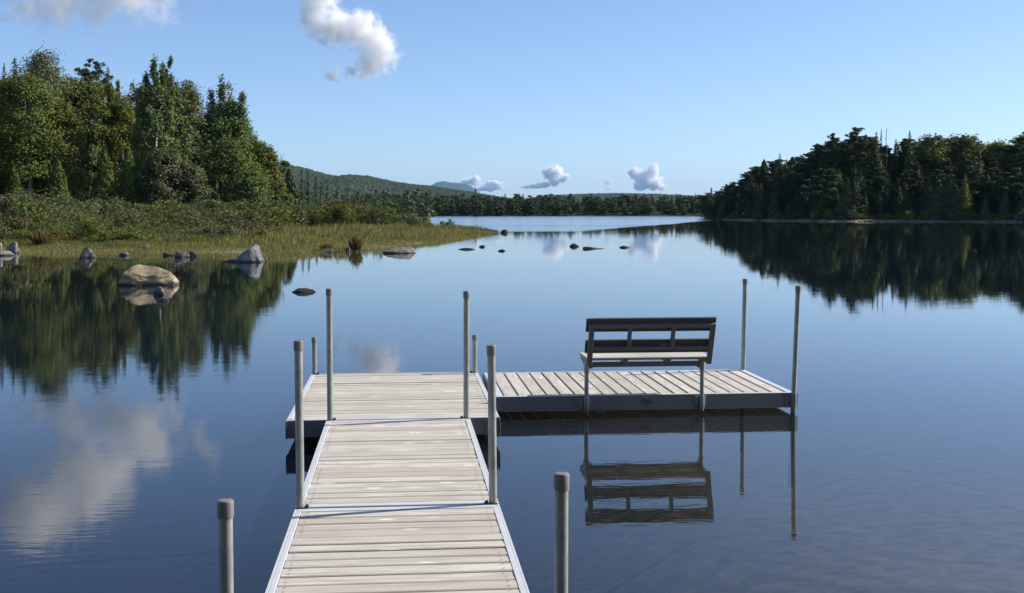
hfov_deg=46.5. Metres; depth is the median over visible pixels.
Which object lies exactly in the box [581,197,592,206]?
broadleaf tree
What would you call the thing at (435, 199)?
broadleaf tree
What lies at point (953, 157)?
broadleaf tree
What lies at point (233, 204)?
shrub
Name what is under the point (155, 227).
shrub
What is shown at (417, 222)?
shrub
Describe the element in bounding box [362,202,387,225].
shrub
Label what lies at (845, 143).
pine tree
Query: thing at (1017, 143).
broadleaf tree
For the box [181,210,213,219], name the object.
shrub
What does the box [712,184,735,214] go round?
pine tree
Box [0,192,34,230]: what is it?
shrub
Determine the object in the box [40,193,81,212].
shrub
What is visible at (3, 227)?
shrub
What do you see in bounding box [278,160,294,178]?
broadleaf tree
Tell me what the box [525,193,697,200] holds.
hill
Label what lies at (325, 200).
spruce tree
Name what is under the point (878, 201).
spruce tree
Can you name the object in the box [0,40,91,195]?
broadleaf tree
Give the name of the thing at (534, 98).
sky
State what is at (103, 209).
shrub
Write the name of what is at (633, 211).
broadleaf tree
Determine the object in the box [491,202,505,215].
broadleaf tree
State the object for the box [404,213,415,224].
shrub
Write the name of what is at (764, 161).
spruce tree
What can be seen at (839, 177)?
spruce tree
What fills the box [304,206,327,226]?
shrub
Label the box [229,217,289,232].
shrub
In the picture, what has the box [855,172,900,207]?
pine tree
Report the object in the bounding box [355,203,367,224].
shrub
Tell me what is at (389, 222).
shrub
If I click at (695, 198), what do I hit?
broadleaf tree
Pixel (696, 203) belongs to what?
broadleaf tree
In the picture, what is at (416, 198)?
spruce tree
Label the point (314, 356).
dock post
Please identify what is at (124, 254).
rock
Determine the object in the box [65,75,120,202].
broadleaf tree
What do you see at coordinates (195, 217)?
shrub
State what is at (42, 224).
shrub
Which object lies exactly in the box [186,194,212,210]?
shrub
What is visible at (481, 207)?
broadleaf tree
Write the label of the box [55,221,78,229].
shrub
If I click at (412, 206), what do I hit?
spruce tree
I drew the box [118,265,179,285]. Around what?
rock
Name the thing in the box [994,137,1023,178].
pine tree
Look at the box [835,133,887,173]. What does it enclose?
pine tree
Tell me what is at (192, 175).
willow tree
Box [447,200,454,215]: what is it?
conifer tree
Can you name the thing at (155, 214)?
shrub
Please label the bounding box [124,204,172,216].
shrub
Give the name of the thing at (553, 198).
broadleaf tree
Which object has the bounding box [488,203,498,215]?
broadleaf tree
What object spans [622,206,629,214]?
broadleaf tree
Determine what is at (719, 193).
cedar tree
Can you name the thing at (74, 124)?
broadleaf tree
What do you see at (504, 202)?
broadleaf tree
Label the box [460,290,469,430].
dock post
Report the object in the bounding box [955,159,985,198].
pine tree
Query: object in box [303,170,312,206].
spruce tree
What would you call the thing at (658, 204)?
broadleaf tree
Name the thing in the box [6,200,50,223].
shrub
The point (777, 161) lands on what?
pine tree
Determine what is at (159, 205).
shrub
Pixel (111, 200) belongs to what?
shrub
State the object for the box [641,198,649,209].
broadleaf tree
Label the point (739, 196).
pine tree
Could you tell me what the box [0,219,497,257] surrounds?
marsh grass
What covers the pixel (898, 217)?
shrub
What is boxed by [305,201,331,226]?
shrub
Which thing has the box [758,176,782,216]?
spruce tree
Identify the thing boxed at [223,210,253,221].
shrub
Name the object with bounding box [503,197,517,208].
broadleaf tree
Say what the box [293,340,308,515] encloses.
dock post
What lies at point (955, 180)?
pine tree
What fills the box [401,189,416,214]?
spruce tree
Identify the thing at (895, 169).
pine tree
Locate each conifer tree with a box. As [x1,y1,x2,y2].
[284,167,302,205]
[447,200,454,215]
[454,202,463,215]
[470,188,478,215]
[485,196,492,215]
[520,200,526,215]
[539,202,548,215]
[575,203,581,214]
[617,200,625,214]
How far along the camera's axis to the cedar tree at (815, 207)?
252.54 m
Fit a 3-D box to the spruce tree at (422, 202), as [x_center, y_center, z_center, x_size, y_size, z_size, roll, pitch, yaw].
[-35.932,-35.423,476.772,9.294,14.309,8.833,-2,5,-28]
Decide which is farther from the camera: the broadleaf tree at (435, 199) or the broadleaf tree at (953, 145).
the broadleaf tree at (435, 199)
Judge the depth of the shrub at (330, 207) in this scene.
129.14 m
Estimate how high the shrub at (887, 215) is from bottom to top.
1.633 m
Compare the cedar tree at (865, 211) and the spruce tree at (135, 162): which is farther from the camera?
the cedar tree at (865, 211)
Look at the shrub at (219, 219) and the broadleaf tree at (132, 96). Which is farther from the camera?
the broadleaf tree at (132, 96)
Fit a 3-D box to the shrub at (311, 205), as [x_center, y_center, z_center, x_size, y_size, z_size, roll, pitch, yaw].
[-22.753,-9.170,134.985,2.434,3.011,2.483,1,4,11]
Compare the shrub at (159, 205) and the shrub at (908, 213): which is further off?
the shrub at (908, 213)
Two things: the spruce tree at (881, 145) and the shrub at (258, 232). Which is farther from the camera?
the spruce tree at (881, 145)
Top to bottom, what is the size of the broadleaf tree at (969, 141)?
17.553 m
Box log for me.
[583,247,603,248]
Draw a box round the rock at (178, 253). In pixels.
[175,250,189,256]
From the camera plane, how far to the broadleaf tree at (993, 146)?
258.07 m
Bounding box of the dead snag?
[885,130,886,171]
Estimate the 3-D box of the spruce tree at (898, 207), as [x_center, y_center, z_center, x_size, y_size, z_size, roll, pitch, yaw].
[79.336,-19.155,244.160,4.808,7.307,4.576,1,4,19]
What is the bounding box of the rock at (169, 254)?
[163,252,174,255]
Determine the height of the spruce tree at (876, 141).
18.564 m
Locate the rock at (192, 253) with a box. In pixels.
[188,251,196,256]
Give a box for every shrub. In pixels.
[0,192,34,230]
[0,197,34,210]
[0,211,17,239]
[4,212,38,234]
[5,230,32,241]
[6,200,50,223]
[16,186,63,205]
[19,225,71,242]
[27,202,60,218]
[31,222,65,236]
[32,212,52,222]
[35,220,67,230]
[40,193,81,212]
[43,208,74,220]
[50,204,80,214]
[51,212,68,220]
[52,195,87,207]
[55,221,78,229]
[57,225,72,233]
[57,225,76,232]
[60,231,81,239]
[62,214,94,222]
[62,216,89,224]
[64,200,97,213]
[64,212,84,217]
[73,218,106,237]
[74,196,102,208]
[75,209,116,220]
[79,220,114,230]
[79,234,116,243]
[80,206,108,215]
[80,213,114,221]
[83,198,102,204]
[88,204,117,218]
[89,201,127,212]
[96,230,140,240]
[97,194,122,206]
[98,196,140,212]
[99,205,133,213]
[103,224,156,240]
[106,222,132,229]
[107,207,151,226]
[109,231,159,240]
[110,209,149,223]
[116,201,160,213]
[117,225,158,239]
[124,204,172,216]
[125,203,152,212]
[127,224,149,231]
[137,213,163,224]
[140,211,168,222]
[145,225,168,230]
[146,204,169,213]
[146,226,164,233]
[149,217,190,226]
[150,199,177,211]
[152,204,177,217]
[152,207,177,213]
[156,211,192,224]
[156,223,185,233]
[156,228,183,235]
[163,220,186,227]
[165,207,211,229]
[168,204,199,212]
[175,204,198,214]
[179,217,223,230]
[180,229,207,236]
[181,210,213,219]
[183,199,209,213]
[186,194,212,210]
[194,228,211,235]
[197,199,231,213]
[199,221,240,235]
[200,204,241,217]
[202,208,240,226]
[203,198,250,211]
[203,225,248,240]
[209,210,235,222]
[222,217,273,227]
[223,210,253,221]
[226,200,253,211]
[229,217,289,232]
[232,210,285,230]
[235,197,262,212]
[240,227,273,238]
[245,206,299,225]
[248,201,293,222]
[256,210,285,225]
[259,204,303,226]
[263,199,305,218]
[288,205,308,226]
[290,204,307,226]
[303,203,319,226]
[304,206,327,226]
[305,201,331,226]
[317,200,335,225]
[321,204,340,226]
[324,202,346,225]
[329,203,357,226]
[339,209,361,225]
[352,203,364,215]
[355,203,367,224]
[355,207,376,224]
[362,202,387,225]
[375,206,400,223]
[378,211,405,223]
[381,209,393,225]
[389,199,408,221]
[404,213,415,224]
[408,215,423,226]
[422,216,430,225]
[444,219,454,226]
[772,212,784,219]
[791,212,804,218]
[809,211,821,220]
[822,209,833,219]
[842,209,860,219]
[868,213,876,218]
[877,212,891,218]
[892,212,907,218]
[900,210,914,220]
[915,210,934,219]
[965,209,978,219]
[986,213,1002,219]
[998,212,1017,219]
[1013,209,1023,220]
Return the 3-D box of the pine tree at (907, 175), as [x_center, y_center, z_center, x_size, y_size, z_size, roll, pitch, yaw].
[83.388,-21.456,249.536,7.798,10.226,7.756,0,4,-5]
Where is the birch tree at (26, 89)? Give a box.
[0,65,75,193]
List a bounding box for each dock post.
[217,498,233,592]
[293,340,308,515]
[312,337,318,374]
[326,288,335,420]
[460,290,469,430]
[470,335,476,374]
[485,344,496,504]
[554,471,569,592]
[739,279,747,451]
[787,285,800,486]
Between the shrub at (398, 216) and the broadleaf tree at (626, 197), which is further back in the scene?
the broadleaf tree at (626, 197)
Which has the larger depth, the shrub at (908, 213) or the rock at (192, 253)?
the shrub at (908, 213)
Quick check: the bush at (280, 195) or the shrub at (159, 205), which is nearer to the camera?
the shrub at (159, 205)
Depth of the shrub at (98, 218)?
83.56 m
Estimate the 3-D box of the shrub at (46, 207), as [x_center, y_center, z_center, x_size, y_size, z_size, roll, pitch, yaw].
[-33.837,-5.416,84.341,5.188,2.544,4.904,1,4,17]
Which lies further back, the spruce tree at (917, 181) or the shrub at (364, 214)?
the spruce tree at (917, 181)
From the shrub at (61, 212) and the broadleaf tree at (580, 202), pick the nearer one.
the shrub at (61, 212)
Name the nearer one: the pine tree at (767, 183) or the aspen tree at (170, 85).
the aspen tree at (170, 85)
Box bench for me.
[579,317,715,412]
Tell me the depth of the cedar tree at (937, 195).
239.75 m
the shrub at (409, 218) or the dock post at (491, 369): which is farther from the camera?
the shrub at (409, 218)
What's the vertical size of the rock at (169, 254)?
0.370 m
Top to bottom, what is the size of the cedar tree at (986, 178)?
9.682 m
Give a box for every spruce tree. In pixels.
[0,57,33,199]
[0,113,7,192]
[2,63,8,177]
[75,135,94,201]
[101,66,117,162]
[126,122,142,204]
[213,180,219,200]
[299,169,308,204]
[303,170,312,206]
[310,177,321,204]
[318,187,323,205]
[322,185,329,204]
[332,190,341,203]
[345,188,351,201]
[354,190,365,205]
[364,194,371,209]
[372,189,384,207]
[379,191,387,210]
[382,192,392,208]
[389,193,396,206]
[393,194,405,210]
[399,193,409,212]
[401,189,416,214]
[408,190,425,216]
[408,195,417,216]
[410,187,430,214]
[417,190,427,216]
[417,192,435,216]
[424,193,436,216]
[698,194,709,218]
[702,193,712,218]
[703,199,717,218]
[704,205,712,219]
[739,176,757,217]
[749,183,767,214]
[757,162,768,193]
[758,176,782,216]
[758,193,767,217]
[769,164,780,190]
[774,153,787,212]
[797,194,810,218]
[801,191,813,213]
[827,162,840,203]
[827,190,839,218]
[830,168,844,212]
[839,178,867,219]
[841,138,858,207]
[842,159,859,197]
[845,166,868,210]
[860,145,886,212]
[865,132,881,184]
[870,194,884,218]
[879,129,883,162]
[886,160,894,207]
[889,186,908,217]
[891,140,900,183]
[892,143,903,161]
[899,131,915,186]
[900,152,920,185]
[905,161,924,214]
[953,175,974,219]
[970,148,984,212]
[1011,190,1022,218]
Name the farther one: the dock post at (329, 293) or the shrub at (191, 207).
the shrub at (191, 207)
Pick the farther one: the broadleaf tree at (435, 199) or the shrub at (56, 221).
the broadleaf tree at (435, 199)
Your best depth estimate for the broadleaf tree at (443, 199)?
586.42 m
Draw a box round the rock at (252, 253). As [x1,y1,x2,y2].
[223,244,264,261]
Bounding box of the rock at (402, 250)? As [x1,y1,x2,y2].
[383,247,414,252]
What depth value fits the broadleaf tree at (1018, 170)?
244.05 m
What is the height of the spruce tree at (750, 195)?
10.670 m
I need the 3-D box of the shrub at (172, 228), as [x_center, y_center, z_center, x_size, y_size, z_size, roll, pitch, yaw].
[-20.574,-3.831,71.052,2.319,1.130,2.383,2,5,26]
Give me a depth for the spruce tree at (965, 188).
236.84 m
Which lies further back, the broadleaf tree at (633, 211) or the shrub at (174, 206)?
the broadleaf tree at (633, 211)
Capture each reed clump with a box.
[30,228,52,245]
[319,242,332,250]
[348,234,362,250]
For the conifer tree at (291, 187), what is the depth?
174.74 m
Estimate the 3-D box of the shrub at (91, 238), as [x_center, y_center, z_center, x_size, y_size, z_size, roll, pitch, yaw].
[-22.087,-3.072,64.107,2.370,0.613,1.984,-2,4,-22]
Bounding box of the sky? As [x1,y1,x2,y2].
[0,0,1023,198]
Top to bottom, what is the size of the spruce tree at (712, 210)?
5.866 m
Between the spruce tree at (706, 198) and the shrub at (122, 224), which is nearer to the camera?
the shrub at (122, 224)
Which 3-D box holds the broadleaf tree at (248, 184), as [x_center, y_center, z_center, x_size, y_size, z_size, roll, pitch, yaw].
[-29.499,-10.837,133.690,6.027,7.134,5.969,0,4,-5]
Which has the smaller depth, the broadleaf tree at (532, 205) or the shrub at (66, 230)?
the shrub at (66, 230)
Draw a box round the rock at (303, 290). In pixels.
[292,288,315,291]
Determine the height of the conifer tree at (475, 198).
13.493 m
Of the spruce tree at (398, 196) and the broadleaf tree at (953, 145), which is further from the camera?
the spruce tree at (398, 196)
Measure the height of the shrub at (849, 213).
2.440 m
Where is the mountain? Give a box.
[431,181,479,192]
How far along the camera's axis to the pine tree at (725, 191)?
306.39 m
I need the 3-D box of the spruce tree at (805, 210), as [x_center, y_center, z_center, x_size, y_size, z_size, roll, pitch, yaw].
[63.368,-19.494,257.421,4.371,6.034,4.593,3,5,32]
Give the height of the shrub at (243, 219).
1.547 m
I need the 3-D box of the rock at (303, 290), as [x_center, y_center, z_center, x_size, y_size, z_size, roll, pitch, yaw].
[-5.153,-0.114,29.548,0.710,0.208,0.320,0,4,0]
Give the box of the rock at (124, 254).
[119,252,130,255]
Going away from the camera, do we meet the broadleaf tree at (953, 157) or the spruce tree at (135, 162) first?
the spruce tree at (135, 162)
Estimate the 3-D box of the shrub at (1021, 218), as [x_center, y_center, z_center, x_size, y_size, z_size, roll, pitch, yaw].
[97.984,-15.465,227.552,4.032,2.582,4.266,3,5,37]
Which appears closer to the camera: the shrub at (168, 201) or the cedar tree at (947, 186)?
the shrub at (168, 201)
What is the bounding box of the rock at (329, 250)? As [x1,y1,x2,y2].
[322,249,338,252]
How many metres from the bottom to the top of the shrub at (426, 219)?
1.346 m
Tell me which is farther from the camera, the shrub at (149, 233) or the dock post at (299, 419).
the shrub at (149, 233)
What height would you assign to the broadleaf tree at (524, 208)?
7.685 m
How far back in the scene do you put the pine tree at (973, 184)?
243.12 m
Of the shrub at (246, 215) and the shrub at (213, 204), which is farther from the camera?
the shrub at (213, 204)
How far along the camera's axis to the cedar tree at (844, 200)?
244.59 m
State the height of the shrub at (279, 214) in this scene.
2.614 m
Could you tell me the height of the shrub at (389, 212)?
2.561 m
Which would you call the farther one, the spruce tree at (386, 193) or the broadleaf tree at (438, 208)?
the broadleaf tree at (438, 208)
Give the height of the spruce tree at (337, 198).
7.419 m
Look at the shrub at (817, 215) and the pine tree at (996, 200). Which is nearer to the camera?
the pine tree at (996, 200)
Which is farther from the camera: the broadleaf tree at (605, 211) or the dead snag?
the broadleaf tree at (605, 211)
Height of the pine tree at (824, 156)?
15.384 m
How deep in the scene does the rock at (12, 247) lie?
57.07 m
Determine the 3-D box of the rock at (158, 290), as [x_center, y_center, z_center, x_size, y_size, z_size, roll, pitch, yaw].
[-8.447,-0.068,28.567,0.324,0.360,0.194,0,4,0]
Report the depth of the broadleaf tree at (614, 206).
556.89 m
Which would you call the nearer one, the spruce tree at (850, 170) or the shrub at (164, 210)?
the shrub at (164, 210)
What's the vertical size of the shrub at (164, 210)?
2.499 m
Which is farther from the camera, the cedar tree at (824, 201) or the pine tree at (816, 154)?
the pine tree at (816, 154)
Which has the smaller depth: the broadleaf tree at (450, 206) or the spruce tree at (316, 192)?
the spruce tree at (316, 192)
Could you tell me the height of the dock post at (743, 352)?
1.985 m
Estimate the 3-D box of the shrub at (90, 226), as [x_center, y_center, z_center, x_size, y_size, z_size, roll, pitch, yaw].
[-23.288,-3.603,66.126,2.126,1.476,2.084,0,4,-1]
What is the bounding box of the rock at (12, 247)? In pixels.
[6,241,19,252]
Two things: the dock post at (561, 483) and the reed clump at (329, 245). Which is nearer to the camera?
the dock post at (561, 483)
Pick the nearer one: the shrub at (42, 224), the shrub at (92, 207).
the shrub at (42, 224)
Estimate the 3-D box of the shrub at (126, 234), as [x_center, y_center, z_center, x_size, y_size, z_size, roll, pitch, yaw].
[-20.833,-3.415,65.345,2.779,1.128,2.768,1,4,14]
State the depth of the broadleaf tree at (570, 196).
608.23 m
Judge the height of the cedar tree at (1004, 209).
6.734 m
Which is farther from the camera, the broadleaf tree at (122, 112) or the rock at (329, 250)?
the broadleaf tree at (122, 112)
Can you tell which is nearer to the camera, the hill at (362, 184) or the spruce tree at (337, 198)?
the spruce tree at (337, 198)
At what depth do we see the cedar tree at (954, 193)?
237.10 m
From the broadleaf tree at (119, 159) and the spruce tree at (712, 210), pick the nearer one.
the broadleaf tree at (119, 159)
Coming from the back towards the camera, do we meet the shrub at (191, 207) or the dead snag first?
the dead snag
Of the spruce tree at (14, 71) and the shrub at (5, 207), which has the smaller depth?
the shrub at (5, 207)
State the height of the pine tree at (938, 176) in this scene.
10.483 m
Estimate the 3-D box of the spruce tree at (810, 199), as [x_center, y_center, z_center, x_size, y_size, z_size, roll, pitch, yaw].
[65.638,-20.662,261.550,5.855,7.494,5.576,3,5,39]
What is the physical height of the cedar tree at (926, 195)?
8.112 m
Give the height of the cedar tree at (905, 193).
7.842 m
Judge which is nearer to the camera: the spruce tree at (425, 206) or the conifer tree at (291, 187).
the conifer tree at (291, 187)
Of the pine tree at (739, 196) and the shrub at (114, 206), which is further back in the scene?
the pine tree at (739, 196)
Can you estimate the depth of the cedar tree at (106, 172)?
126.92 m
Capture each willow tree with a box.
[133,145,188,206]
[166,155,214,205]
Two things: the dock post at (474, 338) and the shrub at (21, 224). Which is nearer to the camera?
the dock post at (474, 338)
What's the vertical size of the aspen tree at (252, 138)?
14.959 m
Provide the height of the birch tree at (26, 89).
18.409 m
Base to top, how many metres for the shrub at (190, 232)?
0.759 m
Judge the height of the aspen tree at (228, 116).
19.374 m
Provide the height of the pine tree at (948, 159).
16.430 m
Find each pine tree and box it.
[74,58,117,190]
[694,193,712,211]
[702,191,718,210]
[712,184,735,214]
[718,184,729,208]
[722,186,741,214]
[728,185,756,204]
[730,168,769,198]
[730,173,750,198]
[732,166,766,195]
[742,160,776,196]
[753,176,776,211]
[757,159,782,190]
[777,140,847,184]
[790,179,815,204]
[800,168,843,212]
[805,143,830,188]
[809,142,849,169]
[810,149,844,198]
[815,133,855,194]
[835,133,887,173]
[841,127,884,179]
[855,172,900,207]
[878,145,904,182]
[882,149,904,164]
[884,163,904,194]
[891,138,934,172]
[891,141,917,175]
[891,170,925,202]
[905,165,936,185]
[912,159,935,182]
[913,146,937,173]
[914,169,958,197]
[923,139,966,173]
[923,160,966,184]
[941,174,966,199]
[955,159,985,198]
[956,167,995,214]
[968,161,1003,187]
[976,170,1006,186]
[981,176,1012,211]
[982,182,1015,212]
[993,167,1023,214]
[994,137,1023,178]
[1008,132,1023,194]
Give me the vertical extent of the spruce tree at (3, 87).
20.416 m
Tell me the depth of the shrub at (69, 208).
100.39 m
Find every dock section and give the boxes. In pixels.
[265,504,529,592]
[285,372,499,438]
[304,418,498,508]
[483,369,797,413]
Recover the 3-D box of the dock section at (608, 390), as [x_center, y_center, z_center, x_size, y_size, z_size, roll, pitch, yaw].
[1.258,0.998,12.546,3.020,0.194,1.804,0,4,-5]
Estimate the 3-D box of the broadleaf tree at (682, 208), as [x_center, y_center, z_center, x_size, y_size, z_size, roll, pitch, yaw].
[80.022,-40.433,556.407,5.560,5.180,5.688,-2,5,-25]
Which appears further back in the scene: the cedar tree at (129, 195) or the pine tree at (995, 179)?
the pine tree at (995, 179)
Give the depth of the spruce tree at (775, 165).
290.19 m
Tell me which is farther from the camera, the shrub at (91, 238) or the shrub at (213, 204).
the shrub at (213, 204)
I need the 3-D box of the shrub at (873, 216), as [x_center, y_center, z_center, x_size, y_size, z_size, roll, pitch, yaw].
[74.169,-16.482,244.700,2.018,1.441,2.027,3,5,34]
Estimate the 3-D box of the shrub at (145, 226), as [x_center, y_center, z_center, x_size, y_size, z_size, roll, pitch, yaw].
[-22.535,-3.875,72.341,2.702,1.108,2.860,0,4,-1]
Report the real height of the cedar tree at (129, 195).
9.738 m
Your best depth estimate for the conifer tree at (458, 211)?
559.83 m
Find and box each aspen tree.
[126,54,184,202]
[148,54,195,201]
[193,74,253,198]
[219,120,258,171]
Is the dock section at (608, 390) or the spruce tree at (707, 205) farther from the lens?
the spruce tree at (707, 205)
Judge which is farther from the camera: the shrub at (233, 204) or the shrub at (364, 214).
the shrub at (364, 214)
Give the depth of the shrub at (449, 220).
121.69 m
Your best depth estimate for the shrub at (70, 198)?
119.59 m
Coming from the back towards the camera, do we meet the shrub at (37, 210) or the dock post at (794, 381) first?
the shrub at (37, 210)
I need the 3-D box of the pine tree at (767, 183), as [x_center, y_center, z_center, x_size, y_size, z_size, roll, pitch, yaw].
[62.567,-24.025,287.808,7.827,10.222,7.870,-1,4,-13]
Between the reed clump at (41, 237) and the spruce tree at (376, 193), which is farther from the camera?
the spruce tree at (376, 193)
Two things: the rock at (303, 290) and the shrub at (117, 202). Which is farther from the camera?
the shrub at (117, 202)
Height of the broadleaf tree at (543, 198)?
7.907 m
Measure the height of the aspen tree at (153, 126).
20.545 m
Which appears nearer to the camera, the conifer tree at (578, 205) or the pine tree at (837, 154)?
the pine tree at (837, 154)
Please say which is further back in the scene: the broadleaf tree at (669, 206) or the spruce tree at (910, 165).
the broadleaf tree at (669, 206)
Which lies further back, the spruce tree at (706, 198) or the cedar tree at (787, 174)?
the spruce tree at (706, 198)
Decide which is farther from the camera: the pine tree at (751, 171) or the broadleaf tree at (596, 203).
the broadleaf tree at (596, 203)
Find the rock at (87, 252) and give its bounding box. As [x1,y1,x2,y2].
[79,247,96,257]
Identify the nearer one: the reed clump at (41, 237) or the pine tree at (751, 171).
the reed clump at (41, 237)
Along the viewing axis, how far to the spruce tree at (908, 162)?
256.27 m
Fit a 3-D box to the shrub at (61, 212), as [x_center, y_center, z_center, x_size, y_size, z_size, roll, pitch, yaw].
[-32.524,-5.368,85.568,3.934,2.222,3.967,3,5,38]
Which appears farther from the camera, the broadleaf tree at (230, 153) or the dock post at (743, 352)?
the broadleaf tree at (230, 153)
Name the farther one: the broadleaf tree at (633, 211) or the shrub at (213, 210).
the broadleaf tree at (633, 211)
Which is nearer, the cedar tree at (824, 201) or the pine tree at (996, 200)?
the pine tree at (996, 200)
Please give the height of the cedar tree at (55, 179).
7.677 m
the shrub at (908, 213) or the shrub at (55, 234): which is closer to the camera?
the shrub at (55, 234)
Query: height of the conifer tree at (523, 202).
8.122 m
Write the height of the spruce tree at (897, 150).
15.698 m
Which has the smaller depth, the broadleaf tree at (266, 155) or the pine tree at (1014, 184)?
the broadleaf tree at (266, 155)
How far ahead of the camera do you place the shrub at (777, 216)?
262.52 m
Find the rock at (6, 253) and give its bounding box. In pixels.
[0,251,15,255]
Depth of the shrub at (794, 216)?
257.08 m
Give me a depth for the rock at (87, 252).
51.46 m
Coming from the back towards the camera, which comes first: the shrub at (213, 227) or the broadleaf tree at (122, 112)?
the broadleaf tree at (122, 112)
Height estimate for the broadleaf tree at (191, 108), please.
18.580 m
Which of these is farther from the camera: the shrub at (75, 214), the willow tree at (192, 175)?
the willow tree at (192, 175)
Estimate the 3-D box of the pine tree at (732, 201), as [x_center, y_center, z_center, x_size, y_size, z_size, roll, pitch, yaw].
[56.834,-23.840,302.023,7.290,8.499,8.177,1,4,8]
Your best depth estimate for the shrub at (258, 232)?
66.30 m
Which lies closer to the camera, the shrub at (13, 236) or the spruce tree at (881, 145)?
the shrub at (13, 236)
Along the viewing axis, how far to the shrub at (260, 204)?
115.85 m
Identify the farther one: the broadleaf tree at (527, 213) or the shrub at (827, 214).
the broadleaf tree at (527, 213)
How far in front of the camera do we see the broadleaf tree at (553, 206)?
556.85 m
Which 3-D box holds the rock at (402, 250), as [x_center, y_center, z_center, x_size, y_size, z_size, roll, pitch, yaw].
[-5.354,-2.110,57.206,1.772,0.553,0.709,0,4,0]
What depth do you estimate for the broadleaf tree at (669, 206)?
562.89 m
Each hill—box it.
[278,163,502,210]
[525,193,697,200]
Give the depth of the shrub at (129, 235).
65.28 m
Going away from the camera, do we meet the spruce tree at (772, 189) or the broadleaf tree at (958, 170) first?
the broadleaf tree at (958, 170)
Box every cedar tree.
[3,161,28,200]
[44,156,74,201]
[91,145,121,203]
[116,141,142,207]
[713,191,720,218]
[716,198,727,218]
[742,200,752,218]
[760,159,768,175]
[766,190,782,217]
[777,160,801,211]
[808,190,824,218]
[815,190,833,218]
[834,177,856,219]
[855,167,869,211]
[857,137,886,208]
[860,163,871,211]
[860,192,869,218]
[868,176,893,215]
[895,183,914,215]
[915,174,935,214]
[916,182,936,218]
[925,180,946,219]
[936,177,958,215]
[940,181,965,220]
[970,172,998,214]
[978,196,990,219]
[997,190,1011,218]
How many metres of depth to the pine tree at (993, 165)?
249.52 m
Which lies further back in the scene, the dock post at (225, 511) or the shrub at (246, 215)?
the shrub at (246, 215)
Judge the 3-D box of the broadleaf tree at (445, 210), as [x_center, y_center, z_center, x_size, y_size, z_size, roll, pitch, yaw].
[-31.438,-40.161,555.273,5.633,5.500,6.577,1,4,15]
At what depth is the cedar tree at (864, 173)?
261.98 m
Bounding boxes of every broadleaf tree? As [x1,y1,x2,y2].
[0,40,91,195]
[0,75,13,190]
[22,96,94,202]
[61,78,91,157]
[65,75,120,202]
[97,79,142,203]
[97,90,140,172]
[119,81,153,164]
[149,77,216,200]
[198,132,272,204]
[222,168,274,205]
[243,139,286,198]
[267,169,291,197]
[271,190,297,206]
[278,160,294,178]
[430,201,443,215]
[431,196,442,205]
[436,195,448,212]
[439,205,449,215]
[442,201,454,215]
[454,194,460,209]
[457,198,471,213]
[459,203,470,215]
[468,202,486,215]
[478,200,489,215]
[479,197,488,213]
[487,198,501,212]
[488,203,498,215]
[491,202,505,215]
[493,197,506,212]
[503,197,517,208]
[508,202,522,215]
[521,201,528,215]
[524,200,537,215]
[525,204,534,215]
[539,197,547,211]
[539,200,550,213]
[546,194,556,201]
[548,202,562,214]
[552,199,563,209]
[561,202,571,214]
[568,193,574,202]
[569,203,576,214]
[575,201,584,211]
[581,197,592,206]
[588,205,595,213]
[590,200,605,213]
[597,203,609,213]
[606,201,621,214]
[610,197,625,211]
[618,194,633,207]
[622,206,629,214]
[630,205,639,214]
[636,196,648,204]
[638,202,649,213]
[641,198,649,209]
[643,203,654,214]
[653,197,668,210]
[661,201,674,213]
[669,204,676,214]
[675,197,692,211]
[676,205,688,214]
[692,194,702,201]
[692,202,701,211]
[904,133,956,186]
[933,133,967,169]
[941,168,962,180]
[947,143,975,165]
[950,133,992,176]
[975,138,1013,181]
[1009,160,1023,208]
[1012,134,1023,155]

